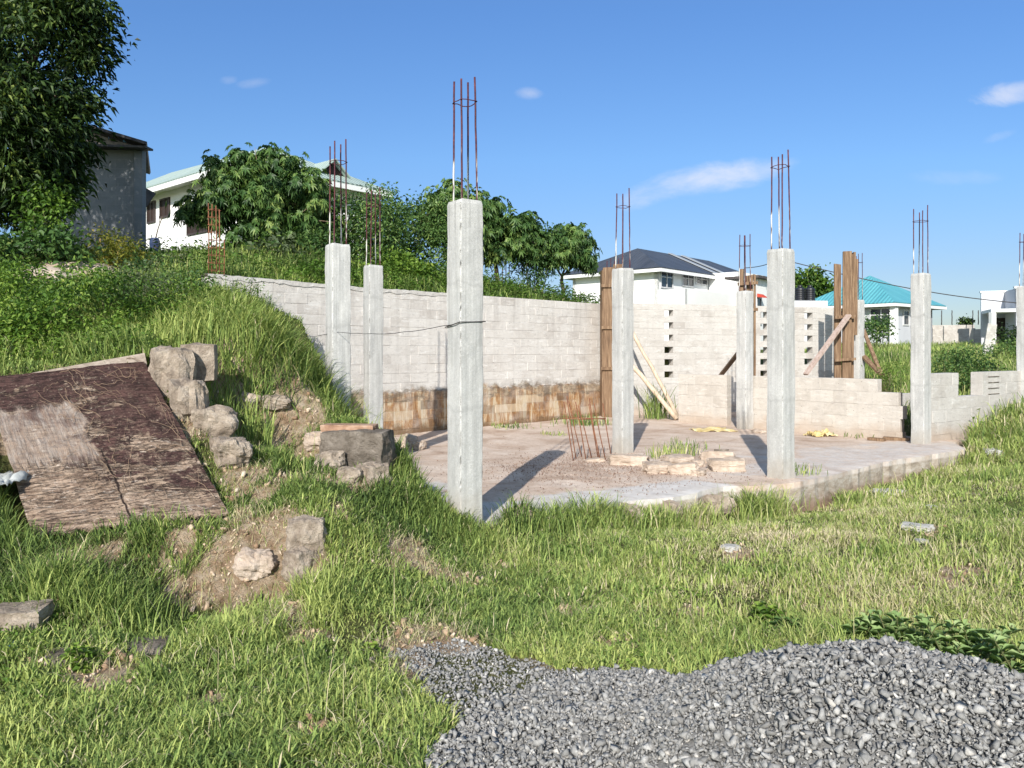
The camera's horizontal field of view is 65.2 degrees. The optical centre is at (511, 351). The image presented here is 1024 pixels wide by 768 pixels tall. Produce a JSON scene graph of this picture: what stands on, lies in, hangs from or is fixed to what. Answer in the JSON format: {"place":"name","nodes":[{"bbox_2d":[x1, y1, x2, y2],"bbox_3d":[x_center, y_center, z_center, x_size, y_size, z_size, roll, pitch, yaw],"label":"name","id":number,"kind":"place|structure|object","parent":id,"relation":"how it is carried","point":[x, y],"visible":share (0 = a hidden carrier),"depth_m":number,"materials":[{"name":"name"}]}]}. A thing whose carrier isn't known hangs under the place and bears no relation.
{"place":"outdoors","nodes":[
{"label":"outdoors","id":0,"kind":"place"},
{"bbox_2d":[0,238,1023,767],"bbox_3d":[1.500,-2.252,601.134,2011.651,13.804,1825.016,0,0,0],"label":"ground","id":1,"kind":"structure","parent":0,"point":[274,546],"depth_m":5.57,"materials":[{"name":"soil"}]},
{"bbox_2d":[0,470,28,485],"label":"plastic sheet","id":2,"kind":"object","parent":1,"relation":"on","point":[8,477],"visible":0.94,"depth_m":5.74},
{"bbox_2d":[0,599,54,633],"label":"flat stone","id":3,"kind":"object","parent":1,"relation":"on","point":[10,613],"visible":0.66,"depth_m":4.34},
{"bbox_2d":[0,249,55,312],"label":"leafy bush","id":4,"kind":"object","parent":1,"relation":"on","point":[9,277],"visible":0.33,"depth_m":8.66,"materials":[{"name":"green plant"}]},
{"bbox_2d":[0,251,60,296],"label":"loose shrub","id":5,"kind":"object","parent":1,"relation":"on","point":[5,265],"visible":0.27,"depth_m":11.50,"materials":[{"name":"green plant"}]},
{"bbox_2d":[3,169,84,262],"bbox_3d":[-7.838,-2.038,13.365,1.262,2.096,1.104,0,0,17],"label":"climber bush","id":6,"kind":"object","parent":1,"relation":"on","point":[60,210],"visible":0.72,"depth_m":13.30,"materials":[{"name":"green plant"}]},
{"bbox_2d":[0,281,92,354],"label":"leafy bush","id":7,"kind":"object","parent":1,"relation":"on","point":[30,307],"visible":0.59,"depth_m":7.84,"materials":[{"name":"green plant"}]},
{"bbox_2d":[0,213,107,269],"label":"broadleaf bush","id":8,"kind":"object","parent":1,"relation":"on","point":[27,247],"visible":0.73,"depth_m":12.98,"materials":[{"name":"green plant"}]},
{"bbox_2d":[23,646,104,666],"bbox_3d":[-2.314,1.577,4.098,0.465,0.077,0.255,0,0,0],"label":"flat stone","id":9,"kind":"object","parent":1,"relation":"on","point":[59,652],"visible":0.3,"depth_m":4.06,"materials":[{"name":"concrete"}]},
{"bbox_2d":[0,0,140,241],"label":"tree","id":10,"kind":"object","parent":1,"relation":"on","point":[42,120],"visible":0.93,"depth_m":13.54,"materials":[{"name":"green plant"}]},
{"bbox_2d":[30,261,120,273],"bbox_3d":[-7.391,-1.264,13.595,1.715,0.562,1.112,0,0,0],"label":"sand heap","id":11,"kind":"object","parent":1,"relation":"on","point":[77,266],"visible":0.14,"depth_m":13.19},
{"bbox_2d":[55,642,100,674],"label":"leafy weed","id":12,"kind":"object","parent":1,"relation":"on","point":[75,648],"visible":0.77,"depth_m":3.99,"materials":[{"name":"green plant"}]},
{"bbox_2d":[22,123,155,250],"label":"block shed","id":13,"kind":"structure","parent":1,"relation":"on","point":[125,196],"depth_m":19.96,"materials":[{"name":"concrete"}]},
{"bbox_2d":[33,353,146,372],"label":"edge beam","id":14,"kind":"structure","parent":1,"relation":"on","point":[141,357],"depth_m":7.01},
{"bbox_2d":[6,255,174,337],"bbox_3d":[-4.496,-0.422,8.567,1.558,1.255,1.610,0,0,27],"label":"leafy bush","id":15,"kind":"object","parent":1,"relation":"on","point":[89,283],"visible":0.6,"depth_m":8.44,"materials":[{"name":"green plant"}]},
{"bbox_2d":[0,362,228,536],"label":"peeling board","id":16,"kind":"object","parent":1,"relation":"on","point":[34,429],"visible":0.98,"depth_m":6.17,"materials":[{"name":"red paint"}]},
{"bbox_2d":[40,358,214,518],"bbox_3d":[-3.140,0.616,6.357,1.787,1.148,0.939,0,0,45],"label":"dry creeper","id":17,"kind":"object","parent":16,"relation":"on","point":[116,427],"visible":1,"depth_m":6.44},
{"bbox_2d":[74,221,161,269],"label":"yellow shrub","id":18,"kind":"object","parent":1,"relation":"on","point":[116,246],"visible":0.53,"depth_m":13.71,"materials":[{"name":"green plant"}]},
{"bbox_2d":[72,251,190,317],"bbox_3d":[-4.432,-0.635,9.306,1.252,1.074,1.364,0,0,0],"label":"leafy bush","id":19,"kind":"object","parent":1,"relation":"on","point":[139,274],"visible":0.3,"depth_m":9.29,"materials":[{"name":"green plant"}]},
{"bbox_2d":[107,247,188,272],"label":"loose shrub","id":20,"kind":"object","parent":1,"relation":"on","point":[143,261],"visible":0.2,"depth_m":13.10,"materials":[{"name":"green plant"}]},
{"bbox_2d":[123,635,175,654],"bbox_3d":[-1.955,1.598,4.300,0.270,0.103,0.241,0,0,0],"label":"flat stone","id":21,"kind":"object","parent":1,"relation":"on","point":[154,646],"visible":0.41,"depth_m":4.25,"materials":[{"name":"stone"}]},
{"bbox_2d":[113,277,219,323],"bbox_3d":[-3.913,-0.386,8.998,1.274,0.905,1.178,0,0,21],"label":"loose shrub","id":22,"kind":"object","parent":1,"relation":"on","point":[165,303],"visible":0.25,"depth_m":8.85,"materials":[{"name":"green plant"}]},
{"bbox_2d":[148,345,196,397],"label":"boulder","id":23,"kind":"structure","parent":1,"relation":"on","point":[166,363],"depth_m":6.98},
{"bbox_2d":[140,256,226,297],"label":"loose shrub","id":24,"kind":"object","parent":1,"relation":"on","point":[201,284],"visible":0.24,"depth_m":10.36,"materials":[{"name":"green plant"}]},
{"bbox_2d":[168,377,209,422],"bbox_3d":[-2.803,0.456,6.949,0.330,0.472,0.451,0,0,-19],"label":"boulder","id":25,"kind":"object","parent":1,"relation":"on","point":[187,395],"visible":0.61,"depth_m":6.78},
{"bbox_2d":[180,342,217,381],"bbox_3d":[-2.874,0.096,7.353,0.315,0.368,0.274,0,0,-14],"label":"concrete block","id":26,"kind":"object","parent":1,"relation":"on","point":[206,357],"depth_m":7.25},
{"bbox_2d":[190,404,238,437],"bbox_3d":[-2.591,0.639,6.929,0.424,0.378,0.424,0,0,-21],"label":"boulder","id":27,"kind":"object","parent":1,"relation":"on","point":[216,420],"visible":0.69,"depth_m":6.78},
{"bbox_2d":[209,436,252,468],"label":"boulder","id":28,"kind":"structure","parent":1,"relation":"on","point":[234,451],"depth_m":6.49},
{"bbox_2d":[236,391,262,409],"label":"boulder","id":29,"kind":"object","parent":1,"relation":"on","point":[249,395],"visible":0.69,"depth_m":7.83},
{"bbox_2d":[232,547,277,581],"bbox_3d":[-1.752,1.459,5.462,0.304,0.252,0.211,0,0,-19],"label":"boulder","id":30,"kind":"object","parent":1,"relation":"on","point":[249,563],"visible":0.94,"depth_m":5.39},
{"bbox_2d":[165,142,352,251],"bbox_3d":[-5.473,-3.138,17.464,3.875,2.996,2.676,0,0,0],"label":"palmate tree","id":31,"kind":"object","parent":1,"relation":"on","point":[261,192],"visible":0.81,"depth_m":16.96,"materials":[{"name":"green plant"}]},
{"bbox_2d":[146,148,392,258],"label":"green roofed house","id":32,"kind":"structure","parent":1,"relation":"on","point":[170,188],"depth_m":28.54,"materials":[{"name":"paint"}]},
{"bbox_2d":[146,200,155,223],"bbox_3d":[-13.386,-5.186,29.701,0.646,0.803,0.080,0,0,41],"label":"window","id":33,"kind":"structure","parent":32,"relation":"in","point":[151,208],"depth_m":29.68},
{"bbox_2d":[159,197,169,218],"bbox_3d":[-12.569,-5.219,28.979,0.747,0.700,0.080,0,0,41],"label":"window","id":34,"kind":"structure","parent":32,"relation":"in","point":[163,212],"depth_m":28.95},
{"bbox_2d":[229,229,309,259],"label":"bluish bush","id":35,"kind":"object","parent":1,"relation":"on","point":[275,244],"visible":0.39,"depth_m":15.90,"materials":[{"name":"green plant"}]},
{"bbox_2d":[261,395,291,409],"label":"boulder","id":36,"kind":"object","parent":1,"relation":"on","point":[281,401],"visible":0.85,"depth_m":7.92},
{"bbox_2d":[281,546,318,584],"bbox_3d":[-1.447,1.455,5.466,0.210,0.262,0.225,0,0,35],"label":"boulder","id":37,"kind":"object","parent":1,"relation":"on","point":[297,558],"visible":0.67,"depth_m":5.39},
{"bbox_2d":[285,514,327,553],"bbox_3d":[-1.435,1.284,5.577,0.302,0.297,0.265,0,0,0],"label":"boulder","id":38,"kind":"object","parent":1,"relation":"on","point":[308,531],"visible":0.81,"depth_m":5.49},
{"bbox_2d":[303,431,321,450],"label":"boulder","id":39,"kind":"object","parent":1,"relation":"on","point":[309,439],"visible":0.51,"depth_m":7.44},
{"bbox_2d":[291,221,360,257],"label":"tall bush","id":40,"kind":"object","parent":1,"relation":"on","point":[312,243],"visible":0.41,"depth_m":16.78,"materials":[{"name":"green plant"}]},
{"bbox_2d":[314,450,346,471],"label":"boulder","id":41,"kind":"object","parent":1,"relation":"on","point":[334,458],"visible":0.42,"depth_m":7.01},
{"bbox_2d":[336,466,362,484],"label":"boulder","id":42,"kind":"object","parent":1,"relation":"on","point":[349,472],"visible":0.67,"depth_m":6.73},
{"bbox_2d":[319,429,396,472],"bbox_3d":[-1.422,0.941,7.385,0.680,0.490,0.478,0,0,0],"label":"rock","id":43,"kind":"object","parent":1,"relation":"on","point":[358,446],"visible":0.48,"depth_m":7.17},
{"bbox_2d":[320,423,378,431],"bbox_3d":[-1.505,0.703,7.421,0.516,0.068,0.209,0,0,6],"label":"brick strip","id":44,"kind":"object","parent":43,"relation":"on","point":[338,426],"visible":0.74,"depth_m":7.33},
{"bbox_2d":[311,178,410,262],"bbox_3d":[-3.534,-2.741,18.066,2.638,2.578,3.092,0,0,0],"label":"round tree","id":45,"kind":"object","parent":1,"relation":"on","point":[351,212],"visible":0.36,"depth_m":17.95,"materials":[{"name":"green plant"}]},
{"bbox_2d":[356,461,392,487],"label":"boulder","id":46,"kind":"object","parent":1,"relation":"on","point":[369,469],"visible":0.56,"depth_m":6.88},
{"bbox_2d":[345,192,427,264],"bbox_3d":[-2.809,-2.551,17.504,1.735,1.852,1.783,0,0,-43],"label":"tall bush","id":47,"kind":"object","parent":1,"relation":"on","point":[396,237],"visible":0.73,"depth_m":17.30,"materials":[{"name":"green plant"}]},
{"bbox_2d":[359,185,452,273],"bbox_3d":[-2.397,-2.697,18.808,2.656,2.484,2.786,0,0,39],"label":"round tree","id":48,"kind":"object","parent":1,"relation":"on","point":[431,236],"visible":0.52,"depth_m":18.66,"materials":[{"name":"green plant"}]},
{"bbox_2d":[369,245,446,282],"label":"bright bush","id":49,"kind":"object","parent":1,"relation":"on","point":[411,265],"visible":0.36,"depth_m":16.66,"materials":[{"name":"green plant"}]},
{"bbox_2d":[412,178,553,280],"bbox_3d":[-0.690,-2.718,19.824,3.553,3.208,2.353,0,0,0],"label":"palmate tree","id":50,"kind":"object","parent":1,"relation":"on","point":[501,242],"visible":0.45,"depth_m":19.43,"materials":[{"name":"green plant"}]},
{"bbox_2d":[0,262,1023,767],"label":"grass","id":51,"kind":"structure","parent":1,"relation":"on","point":[508,600],"depth_m":4.93,"materials":[{"name":"plant"}]},
{"bbox_2d":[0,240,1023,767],"bbox_3d":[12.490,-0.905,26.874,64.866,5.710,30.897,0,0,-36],"label":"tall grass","id":52,"kind":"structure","parent":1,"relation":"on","point":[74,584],"depth_m":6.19,"materials":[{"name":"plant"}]},
{"bbox_2d":[0,232,1023,767],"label":"undergrowth","id":53,"kind":"object","parent":1,"relation":"on","point":[518,288],"visible":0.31,"depth_m":9.64,"materials":[{"name":"green plant"}]},
{"bbox_2d":[503,247,564,289],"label":"shade bush","id":54,"kind":"object","parent":1,"relation":"on","point":[546,273],"visible":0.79,"depth_m":19.78,"materials":[{"name":"green plant"}]},
{"bbox_2d":[507,216,569,287],"bbox_3d":[0.493,-2.320,20.184,1.923,2.260,2.168,0,0,0],"label":"shade bush","id":55,"kind":"object","parent":1,"relation":"on","point":[552,233],"visible":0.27,"depth_m":19.79,"materials":[{"name":"green plant"}]},
{"bbox_2d":[521,222,602,292],"bbox_3d":[1.150,-2.076,20.446,2.350,2.492,2.005,0,0,0],"label":"palmate tree","id":56,"kind":"object","parent":1,"relation":"on","point":[577,248],"visible":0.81,"depth_m":20.04,"materials":[{"name":"green plant"}]},
{"bbox_2d":[563,248,755,340],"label":"two storey house","id":57,"kind":"structure","parent":1,"relation":"on","point":[664,278],"depth_m":44.00,"materials":[{"name":"white paint"}]},
{"bbox_2d":[660,271,673,288],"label":"window","id":58,"kind":"structure","parent":57,"relation":"in","point":[666,278],"depth_m":42.63,"materials":[{"name":"white glass"}]},
{"bbox_2d":[394,411,966,526],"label":"floor slab","id":59,"kind":"structure","parent":1,"relation":"on","point":[851,463],"depth_m":11.02,"materials":[{"name":"concrete"}]},
{"bbox_2d":[325,139,350,412],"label":"concrete column","id":60,"kind":"structure","parent":59,"relation":"on","point":[337,285],"depth_m":9.62,"materials":[{"name":"concrete"}]},
{"bbox_2d":[363,187,382,427],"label":"concrete column","id":61,"kind":"structure","parent":59,"relation":"on","point":[373,323],"depth_m":11.81,"materials":[{"name":"concrete"}]},
{"bbox_2d":[201,273,599,434],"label":"block wall","id":62,"kind":"structure","parent":59,"relation":"on","point":[529,374],"depth_m":16.26,"materials":[{"name":"concrete"}]},
{"bbox_2d":[207,203,224,274],"bbox_3d":[-4.582,-1.582,12.425,0.176,1.404,0.355,0,0,0],"label":"rebar cage","id":63,"kind":"object","parent":62,"relation":"on","point":[211,239],"visible":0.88,"depth_m":12.39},
{"bbox_2d":[447,77,482,525],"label":"concrete column","id":64,"kind":"structure","parent":59,"relation":"on","point":[465,347],"depth_m":7.01,"materials":[{"name":"concrete"}]},
{"bbox_2d":[563,396,610,460],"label":"starter bars","id":65,"kind":"object","parent":59,"relation":"on","point":[581,417],"visible":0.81,"depth_m":11.19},
{"bbox_2d":[600,258,621,416],"bbox_3d":[2.320,-0.333,18.595,0.541,3.695,0.530,0,0,0],"label":"column formwork","id":66,"kind":"object","parent":59,"relation":"on","point":[606,336],"depth_m":18.38,"materials":[{"name":"wood"}]},
{"bbox_2d":[612,188,633,453],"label":"concrete column","id":67,"kind":"structure","parent":59,"relation":"on","point":[622,360],"depth_m":11.92,"materials":[{"name":"concrete"}]},
{"bbox_2d":[607,453,649,466],"bbox_3d":[1.552,1.439,10.598,0.581,0.192,0.350,0,0,0],"label":"broken block","id":68,"kind":"object","parent":59,"relation":"on","point":[626,459],"depth_m":10.47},
{"bbox_2d":[633,332,678,419],"bbox_3d":[3.128,0.322,18.024,1.342,2.377,0.096,0,0,26],"label":"wooden pole","id":69,"kind":"object","parent":59,"relation":"on","point":[656,375],"visible":0.71,"depth_m":17.94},
{"bbox_2d":[641,461,671,473],"bbox_3d":[1.809,1.444,9.951,0.390,0.178,0.247,0,0,-15],"label":"broken block","id":70,"kind":"object","parent":59,"relation":"on","point":[653,467],"depth_m":9.85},
{"bbox_2d":[634,365,678,419],"bbox_3d":[3.032,0.712,17.903,1.449,1.586,0.121,0,0,31],"label":"wooden pole","id":71,"kind":"object","parent":59,"relation":"on","point":[640,374],"visible":0.69,"depth_m":17.76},
{"bbox_2d":[659,454,693,463],"bbox_3d":[2.209,1.449,10.702,0.476,0.161,0.283,0,0,-22],"label":"broken block","id":72,"kind":"object","parent":59,"relation":"on","point":[676,458],"depth_m":10.60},
{"bbox_2d":[667,462,699,474],"bbox_3d":[2.104,1.446,9.857,0.413,0.190,0.271,0,0,14],"label":"broken block","id":73,"kind":"object","parent":59,"relation":"on","point":[685,468],"depth_m":9.74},
{"bbox_2d":[678,374,730,425],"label":"partition wall","id":74,"kind":"structure","parent":59,"relation":"on","point":[704,398],"depth_m":16.65,"materials":[{"name":"concrete"}]},
{"bbox_2d":[699,451,735,462],"bbox_3d":[2.803,1.439,10.890,0.506,0.202,0.270,0,0,8],"label":"broken block","id":75,"kind":"object","parent":59,"relation":"on","point":[704,455],"depth_m":10.79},
{"bbox_2d":[706,457,745,471],"bbox_3d":[2.708,1.432,10.107,0.501,0.205,0.268,0,0,-7],"label":"broken block","id":76,"kind":"object","parent":59,"relation":"on","point":[731,464],"depth_m":9.99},
{"bbox_2d":[633,303,833,414],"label":"block wall","id":77,"kind":"structure","parent":59,"relation":"on","point":[702,339],"depth_m":19.85,"materials":[{"name":"concrete"}]},
{"bbox_2d":[736,235,753,428],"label":"concrete column","id":78,"kind":"structure","parent":59,"relation":"on","point":[744,372],"depth_m":15.67,"materials":[{"name":"concrete"}]},
{"bbox_2d":[738,269,757,375],"bbox_3d":[4.724,-0.079,16.047,0.391,3.188,0.188,0,0,12],"label":"column formwork","id":79,"kind":"object","parent":59,"relation":"on","point":[754,282],"depth_m":15.98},
{"bbox_2d":[766,150,794,478],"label":"concrete column","id":80,"kind":"structure","parent":59,"relation":"on","point":[780,358],"depth_m":9.47,"materials":[{"name":"concrete"}]},
{"bbox_2d":[753,376,906,437],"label":"partition wall","id":81,"kind":"structure","parent":59,"relation":"on","point":[853,407],"depth_m":14.32,"materials":[{"name":"concrete"}]},
{"bbox_2d":[854,253,864,378],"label":"concrete column","id":82,"kind":"structure","parent":59,"relation":"on","point":[859,361],"depth_m":19.10,"materials":[{"name":"concrete"}]},
{"bbox_2d":[910,205,930,443],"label":"concrete column","id":83,"kind":"structure","parent":59,"relation":"on","point":[920,365],"depth_m":12.93,"materials":[{"name":"concrete"}]},
{"bbox_2d":[931,371,1020,441],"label":"partition wall","id":84,"kind":"structure","parent":59,"relation":"on","point":[951,410],"depth_m":13.89,"materials":[{"name":"concrete"}]},
{"bbox_2d":[388,635,1023,767],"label":"gravel","id":85,"kind":"structure","parent":1,"relation":"on","point":[885,701],"depth_m":2.85,"materials":[{"name":"gravel"}]},
{"bbox_2d":[703,494,734,515],"bbox_3d":[2.267,1.679,8.806,0.377,0.247,0.240,0,0,0],"label":"broken piece","id":86,"kind":"object","parent":1,"relation":"on","point":[715,499],"visible":0.62,"depth_m":8.70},
{"bbox_2d":[724,275,766,349],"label":"brown topped house","id":87,"kind":"structure","parent":1,"relation":"on","point":[761,292],"depth_m":40.59,"materials":[{"name":"paint"}]},
{"bbox_2d":[746,601,783,630],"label":"leafy weed","id":88,"kind":"object","parent":1,"relation":"on","point":[760,608],"visible":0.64,"depth_m":4.92,"materials":[{"name":"green plant"}]},
{"bbox_2d":[764,615,810,634],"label":"leafy weed","id":89,"kind":"object","parent":1,"relation":"on","point":[787,618],"visible":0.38,"depth_m":4.75,"materials":[{"name":"green plant"}]},
{"bbox_2d":[794,300,827,347],"bbox_3d":[13.104,-0.750,36.000,1.700,3.050,1.200,0,0,-6],"label":"tank stand","id":90,"kind":"object","parent":1,"relation":"on","point":[811,303],"visible":0.21,"depth_m":35.39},
{"bbox_2d":[795,262,833,297],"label":"tree","id":91,"kind":"object","parent":1,"relation":"on","point":[818,282],"visible":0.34,"depth_m":61.28,"materials":[{"name":"green plant"}]},
{"bbox_2d":[840,609,891,639],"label":"leafy weed","id":92,"kind":"object","parent":1,"relation":"on","point":[870,622],"visible":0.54,"depth_m":4.44,"materials":[{"name":"green plant"}]},
{"bbox_2d":[815,276,946,345],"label":"turquoise roofed house","id":93,"kind":"structure","parent":1,"relation":"on","point":[881,298],"depth_m":49.03,"materials":[{"name":"teal metal"}]},
{"bbox_2d":[869,307,889,328],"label":"window","id":94,"kind":"structure","parent":93,"relation":"in","point":[883,310],"depth_m":48.48,"materials":[{"name":"white glass"}]},
{"bbox_2d":[864,311,897,350],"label":"round bush","id":95,"kind":"object","parent":1,"relation":"on","point":[880,327],"visible":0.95,"depth_m":37.84,"materials":[{"name":"green plant"}]},
{"bbox_2d":[861,357,907,391],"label":"round bush","id":96,"kind":"object","parent":1,"relation":"on","point":[887,377],"visible":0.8,"depth_m":16.58,"materials":[{"name":"green plant"}]},
{"bbox_2d":[871,609,932,649],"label":"leafy weed","id":97,"kind":"object","parent":1,"relation":"on","point":[898,627],"visible":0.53,"depth_m":4.35,"materials":[{"name":"green plant"}]},
{"bbox_2d":[900,521,934,531],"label":"pale stone","id":98,"kind":"object","parent":1,"relation":"on","point":[923,526],"visible":0.68,"depth_m":7.39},
{"bbox_2d":[904,613,971,654],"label":"leafy weed","id":99,"kind":"object","parent":1,"relation":"on","point":[931,633],"visible":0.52,"depth_m":4.17,"materials":[{"name":"green plant"}]},
{"bbox_2d":[932,325,973,344],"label":"boundary wall","id":100,"kind":"structure","parent":1,"relation":"on","point":[950,333],"depth_m":51.51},
{"bbox_2d":[906,339,1007,393],"bbox_3d":[9.525,0.432,16.945,1.696,1.401,1.759,0,0,-22],"label":"round bush","id":101,"kind":"object","parent":1,"relation":"on","point":[958,362],"visible":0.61,"depth_m":16.80,"materials":[{"name":"green plant"}]},
{"bbox_2d":[939,618,985,655],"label":"leafy weed","id":102,"kind":"object","parent":1,"relation":"on","point":[970,639],"visible":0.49,"depth_m":4.21,"materials":[{"name":"green plant"}]},
{"bbox_2d":[983,323,996,352],"bbox_3d":[18.476,-0.356,31.001,0.559,1.514,0.198,0,0,13],"label":"leaning slab","id":103,"kind":"object","parent":1,"relation":"on","point":[990,332],"depth_m":30.94,"materials":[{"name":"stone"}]},
{"bbox_2d":[972,337,1015,357],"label":"round bush","id":104,"kind":"object","parent":1,"relation":"on","point":[1011,348],"visible":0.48,"depth_m":23.95,"materials":[{"name":"green plant"}]},
{"bbox_2d":[966,623,1023,672],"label":"leafy weed","id":105,"kind":"object","parent":1,"relation":"on","point":[992,649],"visible":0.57,"depth_m":3.96,"materials":[{"name":"green plant"}]},
{"bbox_2d":[979,286,1016,344],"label":"flat roofed house","id":106,"kind":"structure","parent":1,"relation":"on","point":[994,312],"depth_m":46.96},
{"bbox_2d":[995,321,1016,345],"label":"round bush","id":107,"kind":"object","parent":1,"relation":"on","point":[1013,334],"visible":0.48,"depth_m":38.00,"materials":[{"name":"green plant"}]},
{"bbox_2d":[989,641,1023,672],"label":"leafy weed","id":108,"kind":"object","parent":1,"relation":"on","point":[1017,668],"visible":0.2,"depth_m":3.93,"materials":[{"name":"green plant"}]},
{"bbox_2d":[1016,233,1023,403],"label":"concrete column","id":109,"kind":"structure","parent":1,"relation":"on","point":[1020,327],"depth_m":15.17,"materials":[{"name":"concrete"}]},
{"bbox_2d":[0,0,1023,328],"label":"sky","id":110,"kind":"structure","parent":0,"point":[883,111],"materials":[{"name":"blue"}]},
{"bbox_2d":[421,436,822,502],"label":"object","id":111,"kind":"structure","parent":0,"point":[623,468],"depth_m":9.84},
{"bbox_2d":[834,251,857,377],"bbox_3d":[7.920,-0.423,18.779,0.866,3.874,0.401,0,0,-28],"label":"column formwork","id":112,"kind":"object","parent":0,"point":[849,286],"depth_m":18.78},
{"bbox_2d":[803,314,850,374],"bbox_3d":[7.179,-0.175,18.202,1.394,1.392,0.134,0,0,-26],"label":"timber brace","id":113,"kind":"object","parent":112,"relation":"attached to","point":[828,342],"visible":1,"depth_m":18.17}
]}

